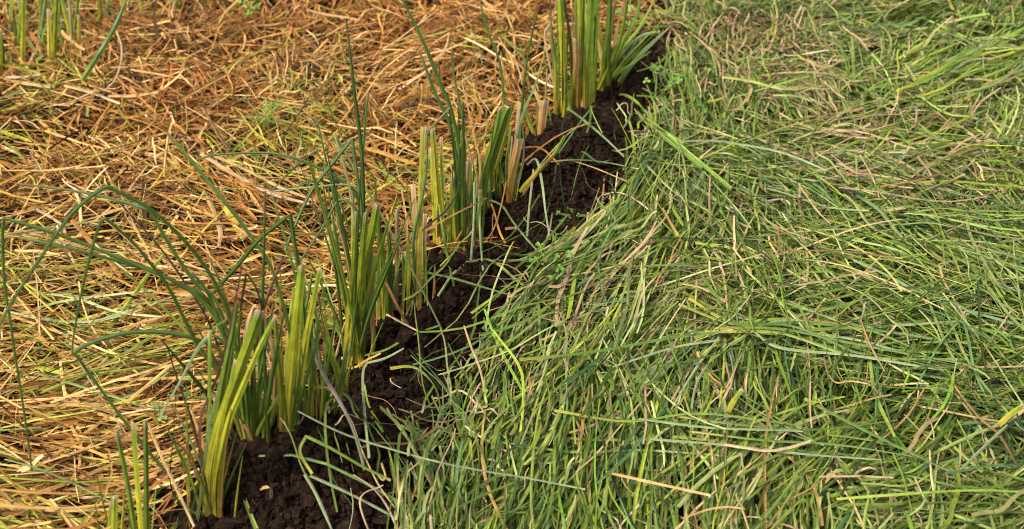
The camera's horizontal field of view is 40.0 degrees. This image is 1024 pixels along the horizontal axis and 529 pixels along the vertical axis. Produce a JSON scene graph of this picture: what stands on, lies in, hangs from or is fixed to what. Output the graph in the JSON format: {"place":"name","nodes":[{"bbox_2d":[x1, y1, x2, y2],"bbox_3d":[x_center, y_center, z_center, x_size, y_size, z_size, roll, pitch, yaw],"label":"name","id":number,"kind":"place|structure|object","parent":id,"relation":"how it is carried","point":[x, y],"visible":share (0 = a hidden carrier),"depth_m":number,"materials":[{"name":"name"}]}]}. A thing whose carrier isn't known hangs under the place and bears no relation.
{"place":"outdoors","nodes":[
{"label":"outdoors","id":0,"kind":"place"},
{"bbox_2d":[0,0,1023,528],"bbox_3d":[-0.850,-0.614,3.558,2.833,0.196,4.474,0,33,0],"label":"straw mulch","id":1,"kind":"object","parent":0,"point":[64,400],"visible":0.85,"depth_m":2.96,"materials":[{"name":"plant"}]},
{"bbox_2d":[0,28,4,90],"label":"sedge stub","id":2,"kind":"object","parent":1,"relation":"on","point":[2,55],"visible":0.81,"depth_m":3.38,"materials":[{"name":"green plant"}]},
{"bbox_2d":[12,2,20,63],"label":"green shoot","id":3,"kind":"object","parent":1,"relation":"on","point":[16,30],"visible":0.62,"depth_m":3.48,"materials":[{"name":"green plant"}]},
{"bbox_2d":[5,0,46,73],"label":"sedge stub","id":4,"kind":"object","parent":1,"relation":"on","point":[23,31],"visible":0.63,"depth_m":3.42,"materials":[{"name":"green plant"}]},
{"bbox_2d":[6,79,50,87],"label":"straw stem","id":5,"kind":"object","parent":1,"relation":"on","point":[30,83],"visible":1,"depth_m":3.26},
{"bbox_2d":[20,28,43,69],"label":"green shoot","id":6,"kind":"object","parent":1,"relation":"on","point":[32,46],"visible":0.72,"depth_m":3.47,"materials":[{"name":"green plant"}]},
{"bbox_2d":[34,0,58,57],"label":"green shoot","id":7,"kind":"object","parent":1,"relation":"on","point":[41,17],"visible":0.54,"depth_m":3.49,"materials":[{"name":"green plant"}]},
{"bbox_2d":[46,0,60,77],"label":"sedge stub","id":8,"kind":"object","parent":1,"relation":"on","point":[52,38],"visible":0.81,"depth_m":3.40,"materials":[{"name":"green plant"}]},
{"bbox_2d":[32,467,94,506],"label":"root fibre tuft","id":9,"kind":"object","parent":1,"relation":"on","point":[52,483],"visible":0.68,"depth_m":2.12,"materials":[{"name":"plant"}]},
{"bbox_2d":[60,0,74,54],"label":"green shoot","id":10,"kind":"object","parent":1,"relation":"on","point":[69,25],"visible":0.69,"depth_m":3.50,"materials":[{"name":"green plant"}]},
{"bbox_2d":[10,311,126,322],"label":"straw stem","id":11,"kind":"object","parent":1,"relation":"on","point":[69,321],"visible":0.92,"depth_m":2.49,"materials":[{"name":"yellow plant"}]},
{"bbox_2d":[77,14,80,67],"bbox_3d":[-1.071,-0.551,3.472,0.029,0.138,0.019,0,33,0],"label":"sedge stub","id":12,"kind":"object","parent":1,"relation":"on","point":[78,29],"visible":0.61,"depth_m":3.46,"materials":[{"name":"green plant"}]},
{"bbox_2d":[19,290,150,313],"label":"straw stem","id":13,"kind":"object","parent":1,"relation":"on","point":[73,299],"visible":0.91,"depth_m":2.55,"materials":[{"name":"beige plant"}]},
{"bbox_2d":[64,84,119,103],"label":"straw stem","id":14,"kind":"object","parent":1,"relation":"on","point":[88,91],"visible":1,"depth_m":3.23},
{"bbox_2d":[29,291,160,316],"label":"straw stem","id":15,"kind":"object","parent":1,"relation":"on","point":[93,303],"visible":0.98,"depth_m":2.53,"materials":[{"name":"beige plant"}]},
{"bbox_2d":[79,0,126,81],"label":"grass blade","id":16,"kind":"object","parent":1,"relation":"on","point":[92,63],"depth_m":3.25,"materials":[{"name":"plant"}]},
{"bbox_2d":[64,306,141,336],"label":"straw stem","id":17,"kind":"object","parent":1,"relation":"on","point":[84,326],"visible":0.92,"depth_m":2.49,"materials":[{"name":"beige plant"}]},
{"bbox_2d":[106,365,187,402],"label":"root fibre tuft","id":18,"kind":"object","parent":1,"relation":"on","point":[159,383],"visible":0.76,"depth_m":2.34,"materials":[{"name":"plant"}]},
{"bbox_2d":[141,401,167,428],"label":"seedling","id":19,"kind":"object","parent":1,"relation":"on","point":[160,417],"visible":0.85,"depth_m":2.22,"materials":[{"name":"green plant"}]},
{"bbox_2d":[148,422,194,526],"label":"dry leaf","id":20,"kind":"object","parent":1,"relation":"on","point":[169,473],"visible":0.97,"depth_m":2.01,"materials":[{"name":"plant"}]},
{"bbox_2d":[205,196,222,245],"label":"dry leaf","id":21,"kind":"object","parent":1,"relation":"on","point":[217,219],"visible":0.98,"depth_m":2.75,"materials":[{"name":"plant"}]},
{"bbox_2d":[201,107,230,149],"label":"twig","id":22,"kind":"object","parent":1,"relation":"on","point":[213,125],"visible":1,"depth_m":3.06,"materials":[{"name":"wood"}]},
{"bbox_2d":[219,202,245,240],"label":"dry leaf","id":23,"kind":"object","parent":1,"relation":"on","point":[228,212],"visible":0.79,"depth_m":2.76,"materials":[{"name":"yellow plant"}]},
{"bbox_2d":[203,16,264,48],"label":"root fibre tuft","id":24,"kind":"object","parent":1,"relation":"on","point":[232,30],"visible":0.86,"depth_m":3.58,"materials":[{"name":"plant"}]},
{"bbox_2d":[236,0,260,20],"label":"seedling","id":25,"kind":"object","parent":1,"relation":"on","point":[257,5],"visible":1,"depth_m":3.60,"materials":[{"name":"green plant"}]},
{"bbox_2d":[200,153,311,204],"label":"straw stem","id":26,"kind":"object","parent":1,"relation":"on","point":[244,179],"visible":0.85,"depth_m":2.87,"materials":[{"name":"plant"}]},
{"bbox_2d":[239,95,276,129],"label":"seedling","id":27,"kind":"object","parent":1,"relation":"on","point":[265,107],"visible":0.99,"depth_m":3.08,"materials":[{"name":"green plant"}]},
{"bbox_2d":[214,156,313,200],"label":"straw stem","id":28,"kind":"object","parent":1,"relation":"on","point":[251,172],"visible":0.86,"depth_m":2.90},
{"bbox_2d":[241,112,286,151],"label":"root fibre tuft","id":29,"kind":"object","parent":1,"relation":"on","point":[257,130],"visible":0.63,"depth_m":3.10,"materials":[{"name":"plant"}]},
{"bbox_2d":[263,50,310,74],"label":"root fibre tuft","id":30,"kind":"object","parent":1,"relation":"on","point":[290,62],"visible":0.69,"depth_m":3.41,"materials":[{"name":"plant"}]},
{"bbox_2d":[75,0,781,528],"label":"soil","id":31,"kind":"structure","parent":1,"relation":"on","point":[181,516],"depth_m":2.52,"materials":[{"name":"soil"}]},
{"bbox_2d":[94,473,124,528],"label":"sedge clump","id":32,"kind":"object","parent":31,"relation":"on","point":[112,519],"visible":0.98,"depth_m":1.99,"materials":[{"name":"green plant"}]},
{"bbox_2d":[0,183,284,486],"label":"sedge clump","id":33,"kind":"object","parent":31,"relation":"on","point":[254,416],"visible":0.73,"depth_m":1.96,"materials":[{"name":"green plant"}]},
{"bbox_2d":[114,420,177,528],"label":"sedge clump","id":34,"kind":"object","parent":31,"relation":"on","point":[143,520],"visible":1,"depth_m":1.91,"materials":[{"name":"green plant"}]},
{"bbox_2d":[165,265,277,528],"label":"sedge clump","id":35,"kind":"object","parent":31,"relation":"on","point":[214,446],"visible":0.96,"depth_m":1.93,"materials":[{"name":"green plant"}]},
{"bbox_2d":[166,132,321,431],"bbox_3d":[-0.345,0.064,1.975,0.144,0.468,0.283,-17,37,-25],"label":"sedge clump","id":36,"kind":"object","parent":31,"relation":"on","point":[291,395],"visible":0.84,"depth_m":1.98,"materials":[{"name":"green plant"}]},
{"bbox_2d":[303,474,331,528],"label":"grass blade","id":37,"kind":"object","parent":31,"relation":"on","point":[319,501],"depth_m":2.00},
{"bbox_2d":[196,18,441,391],"bbox_3d":[-0.338,-0.088,2.292,0.397,0.651,0.196,9,34,14],"label":"sedge clump","id":38,"kind":"object","parent":31,"relation":"on","point":[360,295],"visible":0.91,"depth_m":2.30,"materials":[{"name":"green plant"}]},
{"bbox_2d":[298,435,390,480],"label":"grass blade","id":39,"kind":"object","parent":31,"relation":"on","point":[332,449],"depth_m":2.02,"materials":[{"name":"plant"}]},
{"bbox_2d":[297,267,395,509],"bbox_3d":[-0.271,0.124,2.049,0.107,0.348,0.356,-10,34,-15],"label":"sedge clump","id":40,"kind":"object","parent":31,"relation":"on","point":[311,403],"visible":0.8,"depth_m":2.08,"materials":[{"name":"green plant"}]},
{"bbox_2d":[345,209,413,325],"bbox_3d":[-0.229,0.007,2.467,0.107,0.279,0.154,0,33,0],"label":"sedge clump","id":41,"kind":"object","parent":31,"relation":"on","point":[386,301],"visible":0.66,"depth_m":2.49,"materials":[{"name":"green plant"}]},
{"bbox_2d":[361,348,403,457],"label":"grass blade","id":42,"kind":"object","parent":31,"relation":"on","point":[363,400],"depth_m":2.28,"materials":[{"name":"plant"}]},
{"bbox_2d":[341,325,438,358],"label":"grass blade","id":43,"kind":"object","parent":31,"relation":"on","point":[383,350],"depth_m":2.42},
{"bbox_2d":[400,107,449,316],"bbox_3d":[-0.151,-0.103,2.458,0.102,0.433,0.104,0,33,0],"label":"sedge clump","id":44,"kind":"object","parent":31,"relation":"on","point":[418,260],"visible":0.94,"depth_m":2.49,"materials":[{"name":"green plant"}]},
{"bbox_2d":[399,181,460,254],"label":"twig","id":45,"kind":"object","parent":44,"relation":"on","point":[427,225],"visible":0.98,"depth_m":2.48,"materials":[{"name":"wood"}]},
{"bbox_2d":[405,128,462,286],"bbox_3d":[-0.148,-0.074,2.604,0.108,0.301,0.266,0,33,0],"label":"sedge clump","id":46,"kind":"object","parent":31,"relation":"on","point":[437,200],"visible":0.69,"depth_m":2.68,"materials":[{"name":"green plant"}]},
{"bbox_2d":[402,0,494,269],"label":"sedge clump","id":47,"kind":"object","parent":31,"relation":"on","point":[464,220],"visible":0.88,"depth_m":2.68,"materials":[{"name":"green plant"}]},
{"bbox_2d":[470,2,514,215],"bbox_3d":[-0.049,-0.287,2.785,0.100,0.436,0.141,-15,36,-22],"label":"sedge clump","id":48,"kind":"object","parent":31,"relation":"on","point":[503,118],"visible":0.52,"depth_m":2.79,"materials":[{"name":"green plant"}]},
{"bbox_2d":[470,268,533,313],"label":"grass blade","id":49,"kind":"object","parent":31,"relation":"on","point":[484,303],"depth_m":2.50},
{"bbox_2d":[489,199,538,251],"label":"grass blade","id":50,"kind":"object","parent":31,"relation":"on","point":[514,223],"depth_m":2.78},
{"bbox_2d":[489,8,565,203],"bbox_3d":[0.030,-0.294,2.784,0.154,0.421,0.122,0,33,0],"label":"sedge clump","id":51,"kind":"object","parent":31,"relation":"on","point":[512,172],"visible":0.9,"depth_m":2.81,"materials":[{"name":"beige plant"}]},
{"bbox_2d":[526,169,533,235],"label":"grass blade","id":52,"kind":"object","parent":31,"relation":"on","point":[528,216],"depth_m":2.79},
{"bbox_2d":[523,68,551,137],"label":"sedge clump","id":53,"kind":"object","parent":31,"relation":"on","point":[541,118],"visible":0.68,"depth_m":2.96,"materials":[{"name":"beige plant"}]},
{"bbox_2d":[527,158,550,239],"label":"grass blade","id":54,"kind":"object","parent":31,"relation":"on","point":[540,174],"depth_m":2.79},
{"bbox_2d":[544,0,571,117],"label":"sedge clump","id":55,"kind":"object","parent":31,"relation":"on","point":[565,92],"visible":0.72,"depth_m":3.16,"materials":[{"name":"green plant"}]},
{"bbox_2d":[563,0,601,108],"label":"sedge clump","id":56,"kind":"object","parent":31,"relation":"on","point":[583,55],"visible":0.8,"depth_m":3.13,"materials":[{"name":"green plant"}]},
{"bbox_2d":[567,107,623,156],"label":"grass blade","id":57,"kind":"object","parent":31,"relation":"on","point":[593,128],"depth_m":2.90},
{"bbox_2d":[586,0,731,189],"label":"sedge clump","id":58,"kind":"object","parent":31,"relation":"on","point":[612,66],"visible":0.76,"depth_m":3.26,"materials":[{"name":"green plant"}]},
{"bbox_2d":[415,11,469,50],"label":"root fibre tuft","id":59,"kind":"object","parent":1,"relation":"on","point":[436,23],"visible":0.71,"depth_m":3.56,"materials":[{"name":"plant"}]},
{"bbox_2d":[425,198,486,230],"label":"twig","id":60,"kind":"object","parent":1,"relation":"on","point":[448,217],"visible":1,"depth_m":2.47,"materials":[{"name":"wood"}]},
{"bbox_2d":[243,0,1023,528],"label":"cut grass","id":61,"kind":"structure","parent":0,"point":[981,272],"depth_m":2.50,"materials":[{"name":"plant"}]},
{"bbox_2d":[310,475,393,516],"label":"grass blade","id":62,"kind":"object","parent":61,"relation":"on","point":[346,492],"depth_m":2.01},
{"bbox_2d":[390,365,441,413],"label":"grass blade","id":63,"kind":"object","parent":61,"relation":"on","point":[409,366],"depth_m":2.37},
{"bbox_2d":[271,397,584,489],"bbox_3d":[-0.172,0.258,2.091,0.551,0.141,0.142,12,35,18],"label":"grass blade","id":64,"kind":"object","parent":61,"relation":"on","point":[338,431],"depth_m":2.05,"materials":[{"name":"plant"}]},
{"bbox_2d":[422,270,516,296],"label":"grass blade","id":65,"kind":"object","parent":61,"relation":"on","point":[461,280],"depth_m":2.50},
{"bbox_2d":[527,242,574,280],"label":"seedling","id":66,"kind":"object","parent":61,"relation":"on","point":[556,269],"visible":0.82,"depth_m":2.58,"materials":[{"name":"green plant"}]},
{"bbox_2d":[501,441,728,456],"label":"grass blade","id":67,"kind":"object","parent":61,"relation":"on","point":[550,449],"depth_m":2.19,"materials":[{"name":"plant"}]},
{"bbox_2d":[517,430,727,454],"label":"grass blade","id":68,"kind":"object","parent":61,"relation":"on","point":[527,432],"depth_m":2.21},
{"bbox_2d":[519,330,731,360],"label":"grass blade","id":69,"kind":"object","parent":61,"relation":"on","point":[609,349],"depth_m":2.36,"materials":[{"name":"plant"}]},
{"bbox_2d":[607,471,709,495],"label":"straw stem","id":70,"kind":"object","parent":61,"relation":"on","point":[657,483],"visible":1,"depth_m":2.09,"materials":[{"name":"plant"}]},
{"bbox_2d":[612,339,719,366],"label":"grass blade","id":71,"kind":"object","parent":61,"relation":"on","point":[687,344],"depth_m":2.37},
{"bbox_2d":[554,409,796,425],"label":"grass blade","id":72,"kind":"object","parent":61,"relation":"on","point":[615,420],"depth_m":2.22,"materials":[{"name":"plant"}]},
{"bbox_2d":[643,63,710,92],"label":"seedling","id":73,"kind":"object","parent":61,"relation":"on","point":[669,75],"visible":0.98,"depth_m":3.25,"materials":[{"name":"green plant"}]},
{"bbox_2d":[671,335,715,400],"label":"grass blade","id":74,"kind":"object","parent":61,"relation":"on","point":[701,353],"depth_m":2.35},
{"bbox_2d":[671,337,719,408],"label":"grass blade","id":75,"kind":"object","parent":61,"relation":"on","point":[698,364],"depth_m":2.32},
{"bbox_2d":[688,344,726,427],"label":"grass blade","id":76,"kind":"object","parent":61,"relation":"on","point":[703,370],"depth_m":2.31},
{"bbox_2d":[671,414,896,430],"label":"grass blade","id":77,"kind":"object","parent":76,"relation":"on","point":[761,426],"depth_m":2.19,"materials":[{"name":"plant"}]},
{"bbox_2d":[701,341,719,417],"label":"grass blade","id":78,"kind":"object","parent":61,"relation":"on","point":[706,370],"depth_m":2.31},
{"bbox_2d":[604,415,823,445],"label":"grass blade","id":79,"kind":"object","parent":61,"relation":"on","point":[615,417],"depth_m":2.23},
{"bbox_2d":[683,506,748,528],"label":"straw stem","id":80,"kind":"object","parent":61,"relation":"on","point":[712,508],"visible":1,"depth_m":2.03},
{"bbox_2d":[639,418,802,431],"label":"grass blade","id":81,"kind":"object","parent":61,"relation":"on","point":[700,426],"depth_m":2.18,"materials":[{"name":"plant"}]},
{"bbox_2d":[716,338,726,436],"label":"grass blade","id":82,"kind":"object","parent":61,"relation":"on","point":[723,374],"depth_m":2.32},
{"bbox_2d":[726,388,743,412],"bbox_3d":[0.353,0.215,2.233,0.009,0.004,0.066,16,36,23],"label":"reed cutting","id":83,"kind":"object","parent":61,"relation":"on","point":[734,399],"visible":1,"depth_m":2.23,"materials":[{"name":"green plant"}]},
{"bbox_2d":[682,140,825,170],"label":"grass blade","id":84,"kind":"object","parent":61,"relation":"on","point":[747,145],"depth_m":2.95,"materials":[{"name":"plant"}]},
{"bbox_2d":[649,438,881,460],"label":"grass blade","id":85,"kind":"object","parent":61,"relation":"on","point":[699,442],"depth_m":2.14,"materials":[{"name":"plant"}]},
{"bbox_2d":[724,440,810,451],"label":"dry leaf","id":86,"kind":"object","parent":61,"relation":"on","point":[766,450],"visible":1,"depth_m":2.13,"materials":[{"name":"plant"}]},
{"bbox_2d":[673,435,876,455],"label":"grass blade","id":87,"kind":"object","parent":61,"relation":"on","point":[739,442],"depth_m":2.17,"materials":[{"name":"plant"}]},
{"bbox_2d":[678,303,873,354],"bbox_3d":[0.450,0.109,2.415,0.347,0.007,0.037,12,35,17],"label":"grass blade","id":88,"kind":"object","parent":61,"relation":"on","point":[762,324],"depth_m":2.42,"materials":[{"name":"plant"}]},
{"bbox_2d":[681,290,882,342],"bbox_3d":[0.470,0.093,2.476,0.364,0.009,0.054,11,35,17],"label":"grass blade","id":89,"kind":"object","parent":61,"relation":"on","point":[702,302],"depth_m":2.48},
{"bbox_2d":[688,297,917,345],"bbox_3d":[0.495,0.107,2.432,0.400,0.008,0.054,10,34,15],"label":"grass blade","id":90,"kind":"object","parent":61,"relation":"on","point":[723,318],"depth_m":2.44,"materials":[{"name":"plant"}]},
{"bbox_2d":[691,431,918,457],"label":"grass blade","id":91,"kind":"object","parent":61,"relation":"on","point":[788,441],"depth_m":2.15,"materials":[{"name":"plant"}]},
{"bbox_2d":[691,286,938,340],"bbox_3d":[0.531,0.093,2.470,0.458,0.008,0.046,12,35,18],"label":"grass blade","id":92,"kind":"object","parent":61,"relation":"on","point":[743,306],"depth_m":2.50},
{"bbox_2d":[725,329,916,357],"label":"grass blade","id":93,"kind":"object","parent":61,"relation":"on","point":[849,338],"depth_m":2.41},
{"bbox_2d":[693,321,967,343],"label":"grass blade","id":94,"kind":"object","parent":61,"relation":"on","point":[813,323],"depth_m":2.42,"materials":[{"name":"plant"}]},
{"bbox_2d":[705,330,965,359],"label":"grass blade","id":95,"kind":"object","parent":61,"relation":"on","point":[802,339],"depth_m":2.38,"materials":[{"name":"plant"}]},
{"bbox_2d":[759,326,914,348],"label":"grass blade","id":96,"kind":"object","parent":61,"relation":"on","point":[839,327],"depth_m":2.42,"materials":[{"name":"plant"}]},
{"bbox_2d":[777,226,901,258],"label":"straw stem","id":97,"kind":"object","parent":61,"relation":"on","point":[826,250],"visible":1,"depth_m":2.61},
{"bbox_2d":[729,319,957,345],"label":"grass blade","id":98,"kind":"object","parent":61,"relation":"on","point":[866,326],"depth_m":2.44,"materials":[{"name":"plant"}]},
{"bbox_2d":[751,329,943,370],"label":"grass blade","id":99,"kind":"object","parent":61,"relation":"on","point":[817,352],"depth_m":2.36,"materials":[{"name":"plant"}]},
{"bbox_2d":[713,326,982,367],"bbox_3d":[0.564,0.133,2.378,0.447,0.007,0.034,8,34,12],"label":"grass blade","id":100,"kind":"object","parent":61,"relation":"on","point":[811,334],"depth_m":2.39,"materials":[{"name":"plant"}]},
{"bbox_2d":[819,475,893,477],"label":"straw stem","id":101,"kind":"object","parent":61,"relation":"on","point":[854,476],"visible":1,"depth_m":2.07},
{"bbox_2d":[757,322,975,383],"bbox_3d":[0.578,0.167,2.359,0.381,0.008,0.071,16,36,23],"label":"grass blade","id":102,"kind":"object","parent":61,"relation":"on","point":[770,348],"depth_m":2.36,"materials":[{"name":"plant"}]},
{"bbox_2d":[859,319,885,371],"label":"straw stem","id":103,"kind":"object","parent":61,"relation":"on","point":[868,340],"visible":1,"depth_m":2.37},
{"bbox_2d":[804,397,949,470],"bbox_3d":[0.555,0.261,2.157,0.256,0.006,0.009,27,42,35],"label":"grass blade","id":104,"kind":"object","parent":61,"relation":"on","point":[857,426],"depth_m":2.16,"materials":[{"name":"plant"}]},
{"bbox_2d":[792,334,967,354],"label":"grass blade","id":105,"kind":"object","parent":61,"relation":"on","point":[828,342],"depth_m":2.40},
{"bbox_2d":[880,166,962,186],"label":"straw stem","id":106,"kind":"object","parent":61,"relation":"on","point":[921,178],"visible":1,"depth_m":2.81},
{"bbox_2d":[836,489,1023,499],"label":"grass blade","id":107,"kind":"object","parent":61,"relation":"on","point":[907,493],"depth_m":2.04,"materials":[{"name":"plant"}]},
{"bbox_2d":[896,43,976,91],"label":"grass blade","id":108,"kind":"object","parent":61,"relation":"on","point":[932,75],"depth_m":3.21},
{"bbox_2d":[898,18,977,58],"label":"grass blade","id":109,"kind":"object","parent":61,"relation":"on","point":[918,45],"depth_m":3.49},
{"bbox_2d":[912,49,964,80],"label":"grass blade","id":110,"kind":"object","parent":61,"relation":"on","point":[951,60],"depth_m":3.26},
{"bbox_2d":[920,62,977,96],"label":"grass blade","id":111,"kind":"object","parent":61,"relation":"on","point":[954,81],"depth_m":3.16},
{"bbox_2d":[960,424,1007,469],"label":"grass blade","id":112,"kind":"object","parent":61,"relation":"on","point":[981,449],"depth_m":2.13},
{"bbox_2d":[953,384,1017,464],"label":"grass blade","id":113,"kind":"object","parent":61,"relation":"on","point":[984,422],"visible":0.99,"depth_m":2.18,"materials":[{"name":"plant"}]},
{"bbox_2d":[953,61,1023,94],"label":"grass blade","id":114,"kind":"object","parent":61,"relation":"on","point":[1005,77],"depth_m":3.15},
{"bbox_2d":[997,403,1023,426],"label":"reed cutting","id":115,"kind":"object","parent":61,"relation":"on","point":[1007,416],"visible":1,"depth_m":2.20,"materials":[{"name":"yellow plant"}]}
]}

